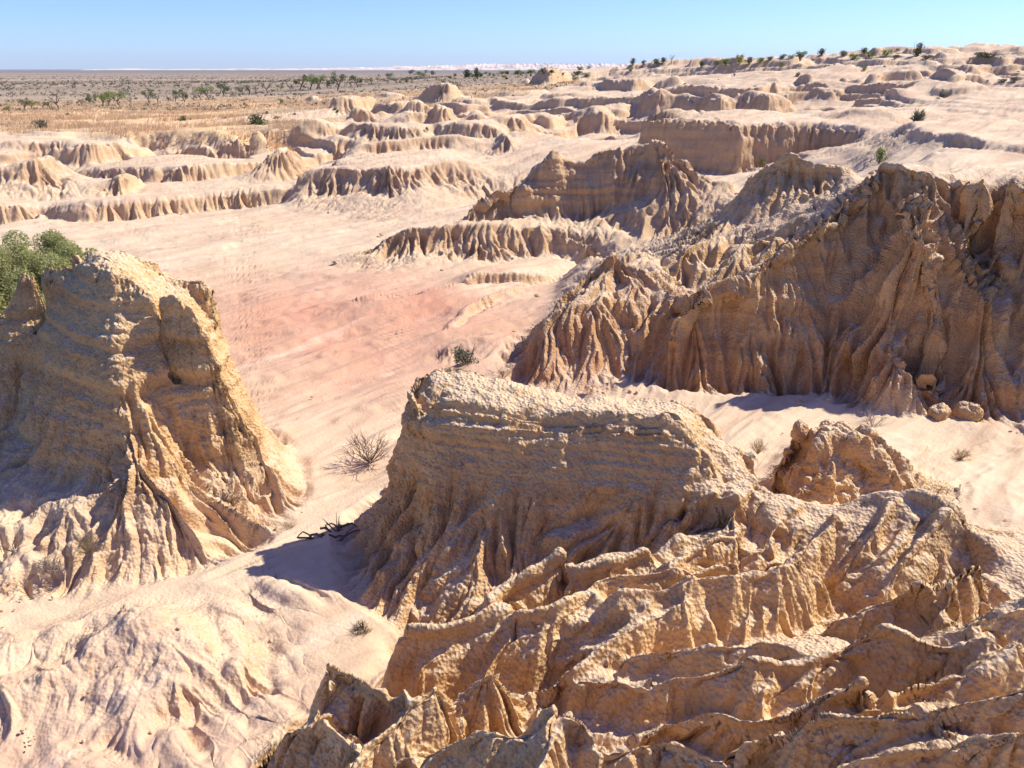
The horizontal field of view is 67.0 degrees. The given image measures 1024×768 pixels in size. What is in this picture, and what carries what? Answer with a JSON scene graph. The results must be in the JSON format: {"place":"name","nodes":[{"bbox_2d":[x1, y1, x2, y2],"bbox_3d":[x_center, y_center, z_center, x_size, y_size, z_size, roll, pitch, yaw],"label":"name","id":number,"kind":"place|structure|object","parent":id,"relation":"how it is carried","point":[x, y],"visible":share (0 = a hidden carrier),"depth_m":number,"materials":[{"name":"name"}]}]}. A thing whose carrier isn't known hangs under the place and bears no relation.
{"place":"outdoors","nodes":[
{"label":"outdoors","id":0,"kind":"place"},
{"bbox_2d":[0,155,117,201],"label":"ribbed hill","id":1,"kind":"structure","parent":0,"point":[45,178],"depth_m":34.07,"materials":[{"name":"stone"}]},
{"bbox_2d":[87,63,629,69],"bbox_3d":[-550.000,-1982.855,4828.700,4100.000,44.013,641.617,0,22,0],"label":"dune hills","id":2,"kind":"structure","parent":0,"point":[517,66],"depth_m":4696.98,"materials":[{"name":"beige sand"}]},
{"bbox_2d":[0,42,1023,767],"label":"badland floor","id":3,"kind":"structure","parent":0,"point":[304,320],"depth_m":18.95,"materials":[{"name":"beige sand"}]},
{"bbox_2d":[0,228,98,319],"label":"green bush","id":4,"kind":"object","parent":3,"relation":"on","point":[60,250],"visible":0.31,"depth_m":17.64,"materials":[{"name":"green plant"}]},
{"bbox_2d":[0,139,130,154],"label":"eroded scarp","id":5,"kind":"structure","parent":3,"relation":"on","point":[40,146],"depth_m":40.52,"materials":[{"name":"stone"}]},
{"bbox_2d":[116,173,151,194],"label":"butte","id":6,"kind":"object","parent":3,"relation":"on","point":[120,177],"visible":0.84,"depth_m":34.66,"materials":[{"name":"stone"}]},
{"bbox_2d":[0,185,289,224],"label":"eroded scarp","id":7,"kind":"structure","parent":3,"relation":"on","point":[94,210],"depth_m":32.90,"materials":[{"name":"stone"}]},
{"bbox_2d":[0,582,291,744],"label":"earth hummock","id":8,"kind":"object","parent":3,"relation":"on","point":[164,674],"visible":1,"depth_m":7.98,"materials":[{"name":"soil"}]},
{"bbox_2d":[0,250,299,601],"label":"clay butte","id":9,"kind":"object","parent":3,"relation":"on","point":[140,437],"visible":0.99,"depth_m":10.68,"materials":[{"name":"beige stone"}]},
{"bbox_2d":[0,530,30,551],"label":"dry shrub","id":10,"kind":"object","parent":9,"relation":"on","point":[10,550],"visible":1,"depth_m":9.69,"materials":[{"name":"beige plant"}]},
{"bbox_2d":[22,544,81,581],"bbox_3d":[-5.628,2.210,9.486,0.716,0.340,0.591,-13,26,-30],"label":"dry shrub","id":11,"kind":"object","parent":9,"relation":"on","point":[46,564],"visible":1,"depth_m":9.55,"materials":[{"name":"brown plant"}]},
{"bbox_2d":[69,528,100,555],"bbox_3d":[-5.291,1.976,9.631,0.392,0.339,0.442,0,22,0],"label":"dry shrub","id":12,"kind":"object","parent":9,"relation":"on","point":[86,547],"visible":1,"depth_m":9.63,"materials":[{"name":"plant"}]},
{"bbox_2d":[0,118,337,165],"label":"eroded scarp","id":13,"kind":"structure","parent":3,"relation":"on","point":[80,154],"depth_m":45.31,"materials":[{"name":"stone"}]},
{"bbox_2d":[70,137,349,182],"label":"eroded scarp","id":14,"kind":"structure","parent":3,"relation":"on","point":[167,173],"depth_m":38.43,"materials":[{"name":"stone"}]},
{"bbox_2d":[232,147,328,181],"bbox_3d":[-11.594,-11.305,39.483,5.751,1.521,3.309,-12,25,-28],"label":"ribbed cone","id":15,"kind":"object","parent":14,"relation":"on","point":[280,163],"visible":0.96,"depth_m":38.58,"materials":[{"name":"stone"}]},
{"bbox_2d":[0,69,579,153],"bbox_3d":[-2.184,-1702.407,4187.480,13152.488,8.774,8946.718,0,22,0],"label":"grass plain","id":16,"kind":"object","parent":3,"relation":"on","point":[201,133],"depth_m":160.41,"materials":[{"name":"beige plant"}]},
{"bbox_2d":[16,97,30,108],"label":"saltbush tree","id":17,"kind":"object","parent":16,"relation":"on","point":[25,102],"visible":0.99,"depth_m":76.25,"materials":[{"name":"green plant"}]},
{"bbox_2d":[30,118,47,128],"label":"shrub","id":18,"kind":"object","parent":16,"relation":"on","point":[41,124],"visible":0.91,"depth_m":49.23,"materials":[{"name":"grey plant"}]},
{"bbox_2d":[44,87,60,107],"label":"dead tree","id":19,"kind":"object","parent":16,"relation":"on","point":[56,102],"visible":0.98,"depth_m":78.91,"materials":[{"name":"wood"}]},
{"bbox_2d":[85,94,94,103],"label":"saltbush tree","id":20,"kind":"object","parent":16,"relation":"on","point":[92,97],"visible":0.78,"depth_m":93.72,"materials":[{"name":"green plant"}]},
{"bbox_2d":[93,92,112,106],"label":"saltbush tree","id":21,"kind":"object","parent":16,"relation":"on","point":[102,96],"visible":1,"depth_m":81.21,"materials":[{"name":"green plant"}]},
{"bbox_2d":[105,90,125,105],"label":"saltbush tree","id":22,"kind":"object","parent":16,"relation":"on","point":[119,95],"visible":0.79,"depth_m":85.57,"materials":[{"name":"green plant"}]},
{"bbox_2d":[140,88,156,102],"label":"saltbush tree","id":23,"kind":"object","parent":16,"relation":"on","point":[150,92],"visible":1,"depth_m":98.00,"materials":[{"name":"green plant"}]},
{"bbox_2d":[172,89,187,101],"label":"saltbush tree","id":24,"kind":"object","parent":16,"relation":"on","point":[180,91],"visible":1,"depth_m":99.21,"materials":[{"name":"green plant"}]},
{"bbox_2d":[195,86,212,98],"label":"saltbush tree","id":25,"kind":"object","parent":16,"relation":"on","point":[203,90],"visible":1,"depth_m":104.07,"materials":[{"name":"green plant"}]},
{"bbox_2d":[216,82,228,95],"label":"saltbush tree","id":26,"kind":"object","parent":16,"relation":"on","point":[220,85],"visible":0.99,"depth_m":124.77,"materials":[{"name":"green plant"}]},
{"bbox_2d":[247,114,268,124],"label":"shrub","id":27,"kind":"object","parent":16,"relation":"on","point":[255,119],"visible":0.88,"depth_m":51.66,"materials":[{"name":"green plant"}]},
{"bbox_2d":[257,80,272,92],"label":"saltbush tree","id":28,"kind":"object","parent":16,"relation":"on","point":[264,85],"visible":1,"depth_m":147.98,"materials":[{"name":"green plant"}]},
{"bbox_2d":[0,72,576,111],"bbox_3d":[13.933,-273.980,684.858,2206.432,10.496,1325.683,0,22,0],"label":"saltbush cover","id":29,"kind":"object","parent":16,"relation":"on","point":[283,81],"visible":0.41,"depth_m":179.14,"materials":[{"name":"green plant"}]},
{"bbox_2d":[236,108,349,124],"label":"eroded scarp","id":30,"kind":"structure","parent":16,"relation":"on","point":[324,113],"depth_m":57.13,"materials":[{"name":"stone"}]},
{"bbox_2d":[293,74,310,89],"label":"saltbush tree","id":31,"kind":"object","parent":16,"relation":"on","point":[298,81],"visible":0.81,"depth_m":168.72,"materials":[{"name":"green plant"}]},
{"bbox_2d":[303,77,318,89],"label":"saltbush tree","id":32,"kind":"object","parent":16,"relation":"on","point":[307,80],"visible":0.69,"depth_m":164.31,"materials":[{"name":"green plant"}]},
{"bbox_2d":[310,77,321,89],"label":"saltbush tree","id":33,"kind":"object","parent":16,"relation":"on","point":[317,80],"visible":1,"depth_m":162.01,"materials":[{"name":"green plant"}]},
{"bbox_2d":[308,74,326,88],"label":"saltbush tree","id":34,"kind":"object","parent":16,"relation":"on","point":[321,78],"visible":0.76,"depth_m":166.05,"materials":[{"name":"green plant"}]},
{"bbox_2d":[325,71,345,90],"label":"saltbush tree","id":35,"kind":"object","parent":16,"relation":"on","point":[334,78],"visible":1,"depth_m":145.32,"materials":[{"name":"green plant"}]},
{"bbox_2d":[329,95,376,112],"bbox_3d":[-13.108,-22.772,63.093,3.823,1.640,9.583,3,22,6],"label":"distant butte","id":36,"kind":"object","parent":16,"relation":"on","point":[346,103],"visible":0.73,"depth_m":59.52,"materials":[{"name":"stone"}]},
{"bbox_2d":[349,75,362,87],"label":"saltbush tree","id":37,"kind":"object","parent":16,"relation":"on","point":[353,77],"visible":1,"depth_m":156.54,"materials":[{"name":"green plant"}]},
{"bbox_2d":[373,102,399,118],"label":"distant butte","id":38,"kind":"object","parent":16,"relation":"on","point":[393,110],"visible":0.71,"depth_m":52.53,"materials":[{"name":"stone"}]},
{"bbox_2d":[371,100,408,113],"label":"distant butte","id":39,"kind":"object","parent":16,"relation":"on","point":[386,107],"visible":0.44,"depth_m":55.90,"materials":[{"name":"stone"}]},
{"bbox_2d":[378,92,404,96],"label":"distant butte","id":40,"kind":"object","parent":16,"relation":"on","point":[389,94],"visible":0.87,"depth_m":91.63,"materials":[{"name":"stone"}]},
{"bbox_2d":[413,82,475,103],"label":"distant butte","id":41,"kind":"object","parent":16,"relation":"on","point":[450,91],"visible":0.72,"depth_m":71.88,"materials":[{"name":"stone"}]},
{"bbox_2d":[462,69,471,76],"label":"shrub","id":42,"kind":"object","parent":16,"relation":"on","point":[466,71],"visible":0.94,"depth_m":175.36,"materials":[{"name":"green plant"}]},
{"bbox_2d":[452,98,490,104],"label":"distant butte","id":43,"kind":"object","parent":16,"relation":"on","point":[482,101],"visible":0.87,"depth_m":66.30,"materials":[{"name":"stone"}]},
{"bbox_2d":[473,68,480,77],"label":"shrub","id":44,"kind":"object","parent":16,"relation":"on","point":[476,75],"visible":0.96,"depth_m":163.06,"materials":[{"name":"green plant"}]},
{"bbox_2d":[481,89,546,95],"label":"distant butte","id":45,"kind":"object","parent":16,"relation":"on","point":[512,93],"visible":0.73,"depth_m":82.31,"materials":[{"name":"stone"}]},
{"bbox_2d":[519,68,574,84],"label":"distant butte","id":46,"kind":"object","parent":16,"relation":"on","point":[556,74],"visible":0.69,"depth_m":103.34,"materials":[{"name":"stone"}]},
{"bbox_2d":[282,520,298,528],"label":"dry tuft","id":47,"kind":"object","parent":3,"relation":"on","point":[292,523],"visible":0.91,"depth_m":10.82,"materials":[{"name":"plant"}]},
{"bbox_2d":[297,513,359,541],"bbox_3d":[-2.544,1.955,10.644,0.976,0.372,0.504,0,22,0],"label":"dead wood","id":48,"kind":"object","parent":3,"relation":"on","point":[338,529],"visible":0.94,"depth_m":10.62,"materials":[{"name":"grey wood"}]},
{"bbox_2d":[350,618,372,636],"bbox_3d":[-1.746,2.819,8.793,0.365,0.322,0.402,0,22,0],"label":"dry shrub","id":49,"kind":"object","parent":3,"relation":"on","point":[360,627],"visible":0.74,"depth_m":8.79,"materials":[{"name":"brown plant"}]},
{"bbox_2d":[339,424,392,465],"bbox_3d":[-2.353,0.982,12.538,0.973,0.762,0.869,7,23,16],"label":"dry shrub","id":50,"kind":"object","parent":3,"relation":"on","point":[370,459],"visible":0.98,"depth_m":12.62,"materials":[{"name":"brown plant"}]},
{"bbox_2d":[333,116,436,142],"bbox_3d":[-8.991,-16.014,48.881,8.724,1.405,5.598,7,23,16],"label":"distant butte","id":51,"kind":"object","parent":3,"relation":"on","point":[370,132],"visible":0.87,"depth_m":47.02,"materials":[{"name":"stone"}]},
{"bbox_2d":[281,134,544,221],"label":"rounded mesa","id":52,"kind":"structure","parent":3,"relation":"on","point":[408,178],"depth_m":35.38,"materials":[{"name":"stone"}]},
{"bbox_2d":[489,132,523,147],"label":"distant butte","id":53,"kind":"object","parent":52,"relation":"on","point":[505,137],"visible":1,"depth_m":42.27,"materials":[{"name":"stone"}]},
{"bbox_2d":[433,104,455,122],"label":"distant butte","id":54,"kind":"object","parent":3,"relation":"on","point":[443,113],"visible":0.84,"depth_m":52.19,"materials":[{"name":"stone"}]},
{"bbox_2d":[435,118,508,137],"bbox_3d":[-2.574,-15.859,47.842,4.877,1.092,4.876,0,22,0],"label":"distant butte","id":55,"kind":"object","parent":3,"relation":"on","point":[490,127],"visible":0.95,"depth_m":46.26,"materials":[{"name":"stone"}]},
{"bbox_2d":[435,331,517,382],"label":"eroded scarp","id":56,"kind":"structure","parent":3,"relation":"on","point":[493,351],"depth_m":16.91,"materials":[{"name":"sand"}]},
{"bbox_2d":[452,344,478,365],"bbox_3d":[-0.950,-0.562,16.368,0.631,0.562,0.538,-3,22,-8],"label":"shrub","id":57,"kind":"object","parent":56,"relation":"on","point":[458,352],"visible":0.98,"depth_m":16.28,"materials":[{"name":"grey plant"}]},
{"bbox_2d":[490,366,512,379],"bbox_3d":[-0.232,-0.242,15.893,0.579,0.340,0.606,10,24,24],"label":"dry shrub","id":58,"kind":"object","parent":56,"relation":"on","point":[502,373],"visible":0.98,"depth_m":15.84,"materials":[{"name":"brown plant"}]},
{"bbox_2d":[466,110,488,119],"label":"distant butte","id":59,"kind":"object","parent":3,"relation":"on","point":[476,114],"visible":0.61,"depth_m":52.78,"materials":[{"name":"stone"}]},
{"bbox_2d":[398,270,564,295],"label":"eroded scarp","id":60,"kind":"structure","parent":3,"relation":"on","point":[481,277],"depth_m":22.02,"materials":[{"name":"stone"}]},
{"bbox_2d":[451,279,531,326],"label":"eroded scarp","id":61,"kind":"structure","parent":3,"relation":"on","point":[477,307],"depth_m":20.44,"materials":[{"name":"sand"}]},
{"bbox_2d":[489,96,507,101],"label":"distant butte","id":62,"kind":"object","parent":3,"relation":"on","point":[494,98],"visible":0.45,"depth_m":67.04,"materials":[{"name":"stone"}]},
{"bbox_2d":[0,139,1018,753],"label":"clay crumbs","id":63,"kind":"object","parent":3,"relation":"on","point":[622,749],"visible":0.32,"depth_m":9.81,"materials":[{"name":"beige soil"}]},
{"bbox_2d":[485,113,536,131],"bbox_3d":[-0.388,-16.662,49.777,4.056,1.388,4.010,0,22,0],"label":"distant butte","id":64,"kind":"object","parent":3,"relation":"on","point":[519,122],"visible":0.77,"depth_m":48.38,"materials":[{"name":"stone"}]},
{"bbox_2d":[334,139,737,271],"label":"ragged ridge","id":65,"kind":"structure","parent":3,"relation":"on","point":[608,201],"depth_m":25.50,"materials":[{"name":"stone"}]},
{"bbox_2d":[349,367,772,642],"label":"clay mesa","id":66,"kind":"structure","parent":3,"relation":"on","point":[493,483],"depth_m":9.46,"materials":[{"name":"beige soil"}]},
{"bbox_2d":[540,91,611,99],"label":"distant butte","id":67,"kind":"object","parent":3,"relation":"on","point":[566,93],"visible":0.59,"depth_m":63.93,"materials":[{"name":"stone"}]},
{"bbox_2d":[572,105,613,128],"bbox_3d":[5.708,-18.734,54.249,3.079,1.495,4.073,0,22,0],"label":"distant butte","id":68,"kind":"object","parent":3,"relation":"on","point":[597,116],"visible":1,"depth_m":53.36,"materials":[{"name":"stone"}]},
{"bbox_2d":[513,252,692,393],"bbox_3d":[2.025,-1.475,16.867,4.047,2.338,4.322,0,22,0],"label":"ribbed mound","id":69,"kind":"object","parent":3,"relation":"on","point":[605,321],"visible":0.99,"depth_m":16.34,"materials":[{"name":"stone"}]},
{"bbox_2d":[591,78,653,91],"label":"distant butte","id":70,"kind":"object","parent":3,"relation":"on","point":[632,84],"visible":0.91,"depth_m":78.34,"materials":[{"name":"stone"}]},
{"bbox_2d":[252,488,1023,767],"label":"finned slope","id":71,"kind":"structure","parent":3,"relation":"on","point":[713,624],"depth_m":6.94,"materials":[{"name":"beige soil"}]},
{"bbox_2d":[632,87,676,115],"bbox_3d":[10.344,-20.024,55.022,4.164,1.985,5.967,0,22,0],"label":"distant butte","id":72,"kind":"object","parent":3,"relation":"on","point":[658,100],"visible":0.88,"depth_m":53.25,"materials":[{"name":"stone"}]},
{"bbox_2d":[674,93,697,110],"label":"distant butte","id":73,"kind":"object","parent":3,"relation":"on","point":[683,99],"visible":0.72,"depth_m":52.65,"materials":[{"name":"stone"}]},
{"bbox_2d":[584,202,819,289],"bbox_3d":[4.511,-3.491,19.652,5.448,2.591,7.281,0,22,0],"label":"rilled shelf","id":74,"kind":"object","parent":3,"relation":"on","point":[721,250],"visible":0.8,"depth_m":18.10,"materials":[{"name":"stone"}]},
{"bbox_2d":[709,152,864,224],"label":"grooved ridge","id":75,"kind":"structure","parent":74,"relation":"on","point":[787,183],"depth_m":19.34,"materials":[{"name":"stone"}]},
{"bbox_2d":[688,93,733,110],"bbox_3d":[13.380,-18.338,50.912,2.074,1.524,5.060,-4,23,-10],"label":"distant butte","id":76,"kind":"object","parent":3,"relation":"on","point":[720,101],"visible":0.88,"depth_m":49.97,"materials":[{"name":"stone"}]},
{"bbox_2d":[714,57,731,64],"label":"shrub","id":77,"kind":"object","parent":3,"relation":"on","point":[724,62],"visible":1,"depth_m":104.52,"materials":[{"name":"green plant"}]},
{"bbox_2d":[736,52,744,63],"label":"shrub","id":78,"kind":"object","parent":3,"relation":"on","point":[740,58],"visible":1,"depth_m":104.38,"materials":[{"name":"green plant"}]},
{"bbox_2d":[747,439,770,454],"bbox_3d":[4.066,1.024,12.758,0.357,0.307,0.353,0,22,0],"label":"dry tuft","id":79,"kind":"object","parent":3,"relation":"on","point":[759,450],"visible":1,"depth_m":12.77,"materials":[{"name":"plant"}]},
{"bbox_2d":[733,90,795,112],"bbox_3d":[16.456,-17.845,49.564,5.342,1.815,5.680,0,22,0],"label":"distant butte","id":80,"kind":"object","parent":3,"relation":"on","point":[752,99],"visible":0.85,"depth_m":48.44,"materials":[{"name":"stone"}]},
{"bbox_2d":[638,107,913,174],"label":"long mesa","id":81,"kind":"structure","parent":3,"relation":"on","point":[725,142],"depth_m":33.28,"materials":[{"name":"stone"}]},
{"bbox_2d":[795,50,807,57],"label":"shrub","id":82,"kind":"object","parent":3,"relation":"on","point":[800,54],"visible":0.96,"depth_m":106.57,"materials":[{"name":"green plant"}]},
{"bbox_2d":[807,84,846,98],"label":"distant butte","id":83,"kind":"object","parent":3,"relation":"on","point":[837,90],"visible":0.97,"depth_m":54.08,"materials":[{"name":"stone"}]},
{"bbox_2d":[643,162,1023,422],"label":"clay cliff","id":84,"kind":"structure","parent":3,"relation":"on","point":[906,280],"depth_m":15.42,"materials":[{"name":"brown stone"}]},
{"bbox_2d":[839,78,864,82],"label":"distant butte","id":85,"kind":"object","parent":3,"relation":"on","point":[861,81],"visible":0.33,"depth_m":55.99,"materials":[{"name":"stone"}]},
{"bbox_2d":[849,53,859,59],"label":"shrub","id":86,"kind":"object","parent":3,"relation":"on","point":[852,56],"visible":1,"depth_m":92.04,"materials":[{"name":"green plant"}]},
{"bbox_2d":[758,420,978,505],"bbox_3d":[5.213,1.017,11.301,3.159,1.328,2.986,0,22,0],"label":"rock outcrop","id":87,"kind":"object","parent":3,"relation":"on","point":[840,462],"visible":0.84,"depth_m":10.49,"materials":[{"name":"stone"}]},
{"bbox_2d":[790,419,808,441],"bbox_3d":[4.059,0.664,10.886,0.276,0.347,0.258,-9,24,-21],"label":"boulder","id":88,"kind":"object","parent":87,"relation":"on","point":[800,430],"visible":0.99,"depth_m":10.80,"materials":[{"name":"stone"}]},
{"bbox_2d":[819,419,835,425],"bbox_3d":[4.538,0.613,10.983,0.336,0.193,0.262,6,23,15],"label":"boulder","id":89,"kind":"object","parent":87,"relation":"on","point":[827,422],"visible":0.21,"depth_m":10.97,"materials":[{"name":"stone"}]},
{"bbox_2d":[955,486,965,501],"bbox_3d":[6.113,1.496,10.561,0.189,0.197,0.320,8,24,19],"label":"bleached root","id":90,"kind":"object","parent":87,"relation":"on","point":[958,494],"visible":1,"depth_m":10.60,"materials":[{"name":"beige wood"}]},
{"bbox_2d":[866,51,876,56],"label":"shrub","id":91,"kind":"object","parent":3,"relation":"on","point":[870,54],"visible":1,"depth_m":95.25,"materials":[{"name":"green plant"}]},
{"bbox_2d":[862,407,891,427],"bbox_3d":[6.444,0.613,13.686,0.442,0.480,0.431,0,22,0],"label":"dry shrub","id":92,"kind":"object","parent":3,"relation":"on","point":[870,419],"visible":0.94,"depth_m":13.68,"materials":[{"name":"brown plant"}]},
{"bbox_2d":[875,147,888,163],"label":"shrub","id":93,"kind":"object","parent":3,"relation":"on","point":[880,154],"visible":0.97,"depth_m":23.67,"materials":[{"name":"green plant"}]},
{"bbox_2d":[879,48,892,55],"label":"shrub","id":94,"kind":"object","parent":3,"relation":"on","point":[888,52],"visible":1,"depth_m":94.65,"materials":[{"name":"green plant"}]},
{"bbox_2d":[908,109,927,121],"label":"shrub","id":95,"kind":"object","parent":3,"relation":"on","point":[917,116],"visible":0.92,"depth_m":27.18,"materials":[{"name":"plant"}]},
{"bbox_2d":[913,43,924,55],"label":"shrub","id":96,"kind":"object","parent":3,"relation":"on","point":[919,49],"visible":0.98,"depth_m":87.48,"materials":[{"name":"green plant"}]},
{"bbox_2d":[919,70,934,76],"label":"distant butte","id":97,"kind":"object","parent":3,"relation":"on","point":[927,73],"visible":0.29,"depth_m":66.66,"materials":[{"name":"stone"}]},
{"bbox_2d":[927,403,950,420],"bbox_3d":[7.707,0.542,13.977,0.403,0.408,0.387,-7,23,-17],"label":"boulder","id":98,"kind":"object","parent":3,"relation":"on","point":[940,412],"visible":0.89,"depth_m":13.86,"materials":[{"name":"stone"}]},
{"bbox_2d":[932,61,982,74],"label":"distant butte","id":99,"kind":"object","parent":3,"relation":"on","point":[972,69],"visible":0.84,"depth_m":75.14,"materials":[{"name":"stone"}]},
{"bbox_2d":[897,125,1023,154],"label":"eroded scarp","id":100,"kind":"structure","parent":3,"relation":"on","point":[957,140],"depth_m":22.49,"materials":[{"name":"stone"}]},
{"bbox_2d":[953,448,973,460],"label":"dry tuft","id":101,"kind":"object","parent":3,"relation":"on","point":[960,457],"visible":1,"depth_m":12.40,"materials":[{"name":"plant"}]},
{"bbox_2d":[951,401,983,420],"bbox_3d":[8.200,0.520,13.967,0.452,0.419,0.513,-10,24,-23],"label":"boulder","id":102,"kind":"object","parent":3,"relation":"on","point":[964,410],"visible":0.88,"depth_m":13.81,"materials":[{"name":"stone"}]},
{"bbox_2d":[974,51,1005,57],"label":"shrub","id":103,"kind":"object","parent":3,"relation":"on","point":[979,54],"visible":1,"depth_m":82.02,"materials":[{"name":"green plant"}]},
{"bbox_2d":[1009,76,1017,82],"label":"shrub","id":104,"kind":"object","parent":3,"relation":"on","point":[1014,79],"visible":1,"depth_m":49.80,"materials":[{"name":"green plant"}]},
{"bbox_2d":[0,0,1023,69],"label":"sky","id":105,"kind":"structure","parent":0,"point":[35,34],"materials":[{"name":"blue"}]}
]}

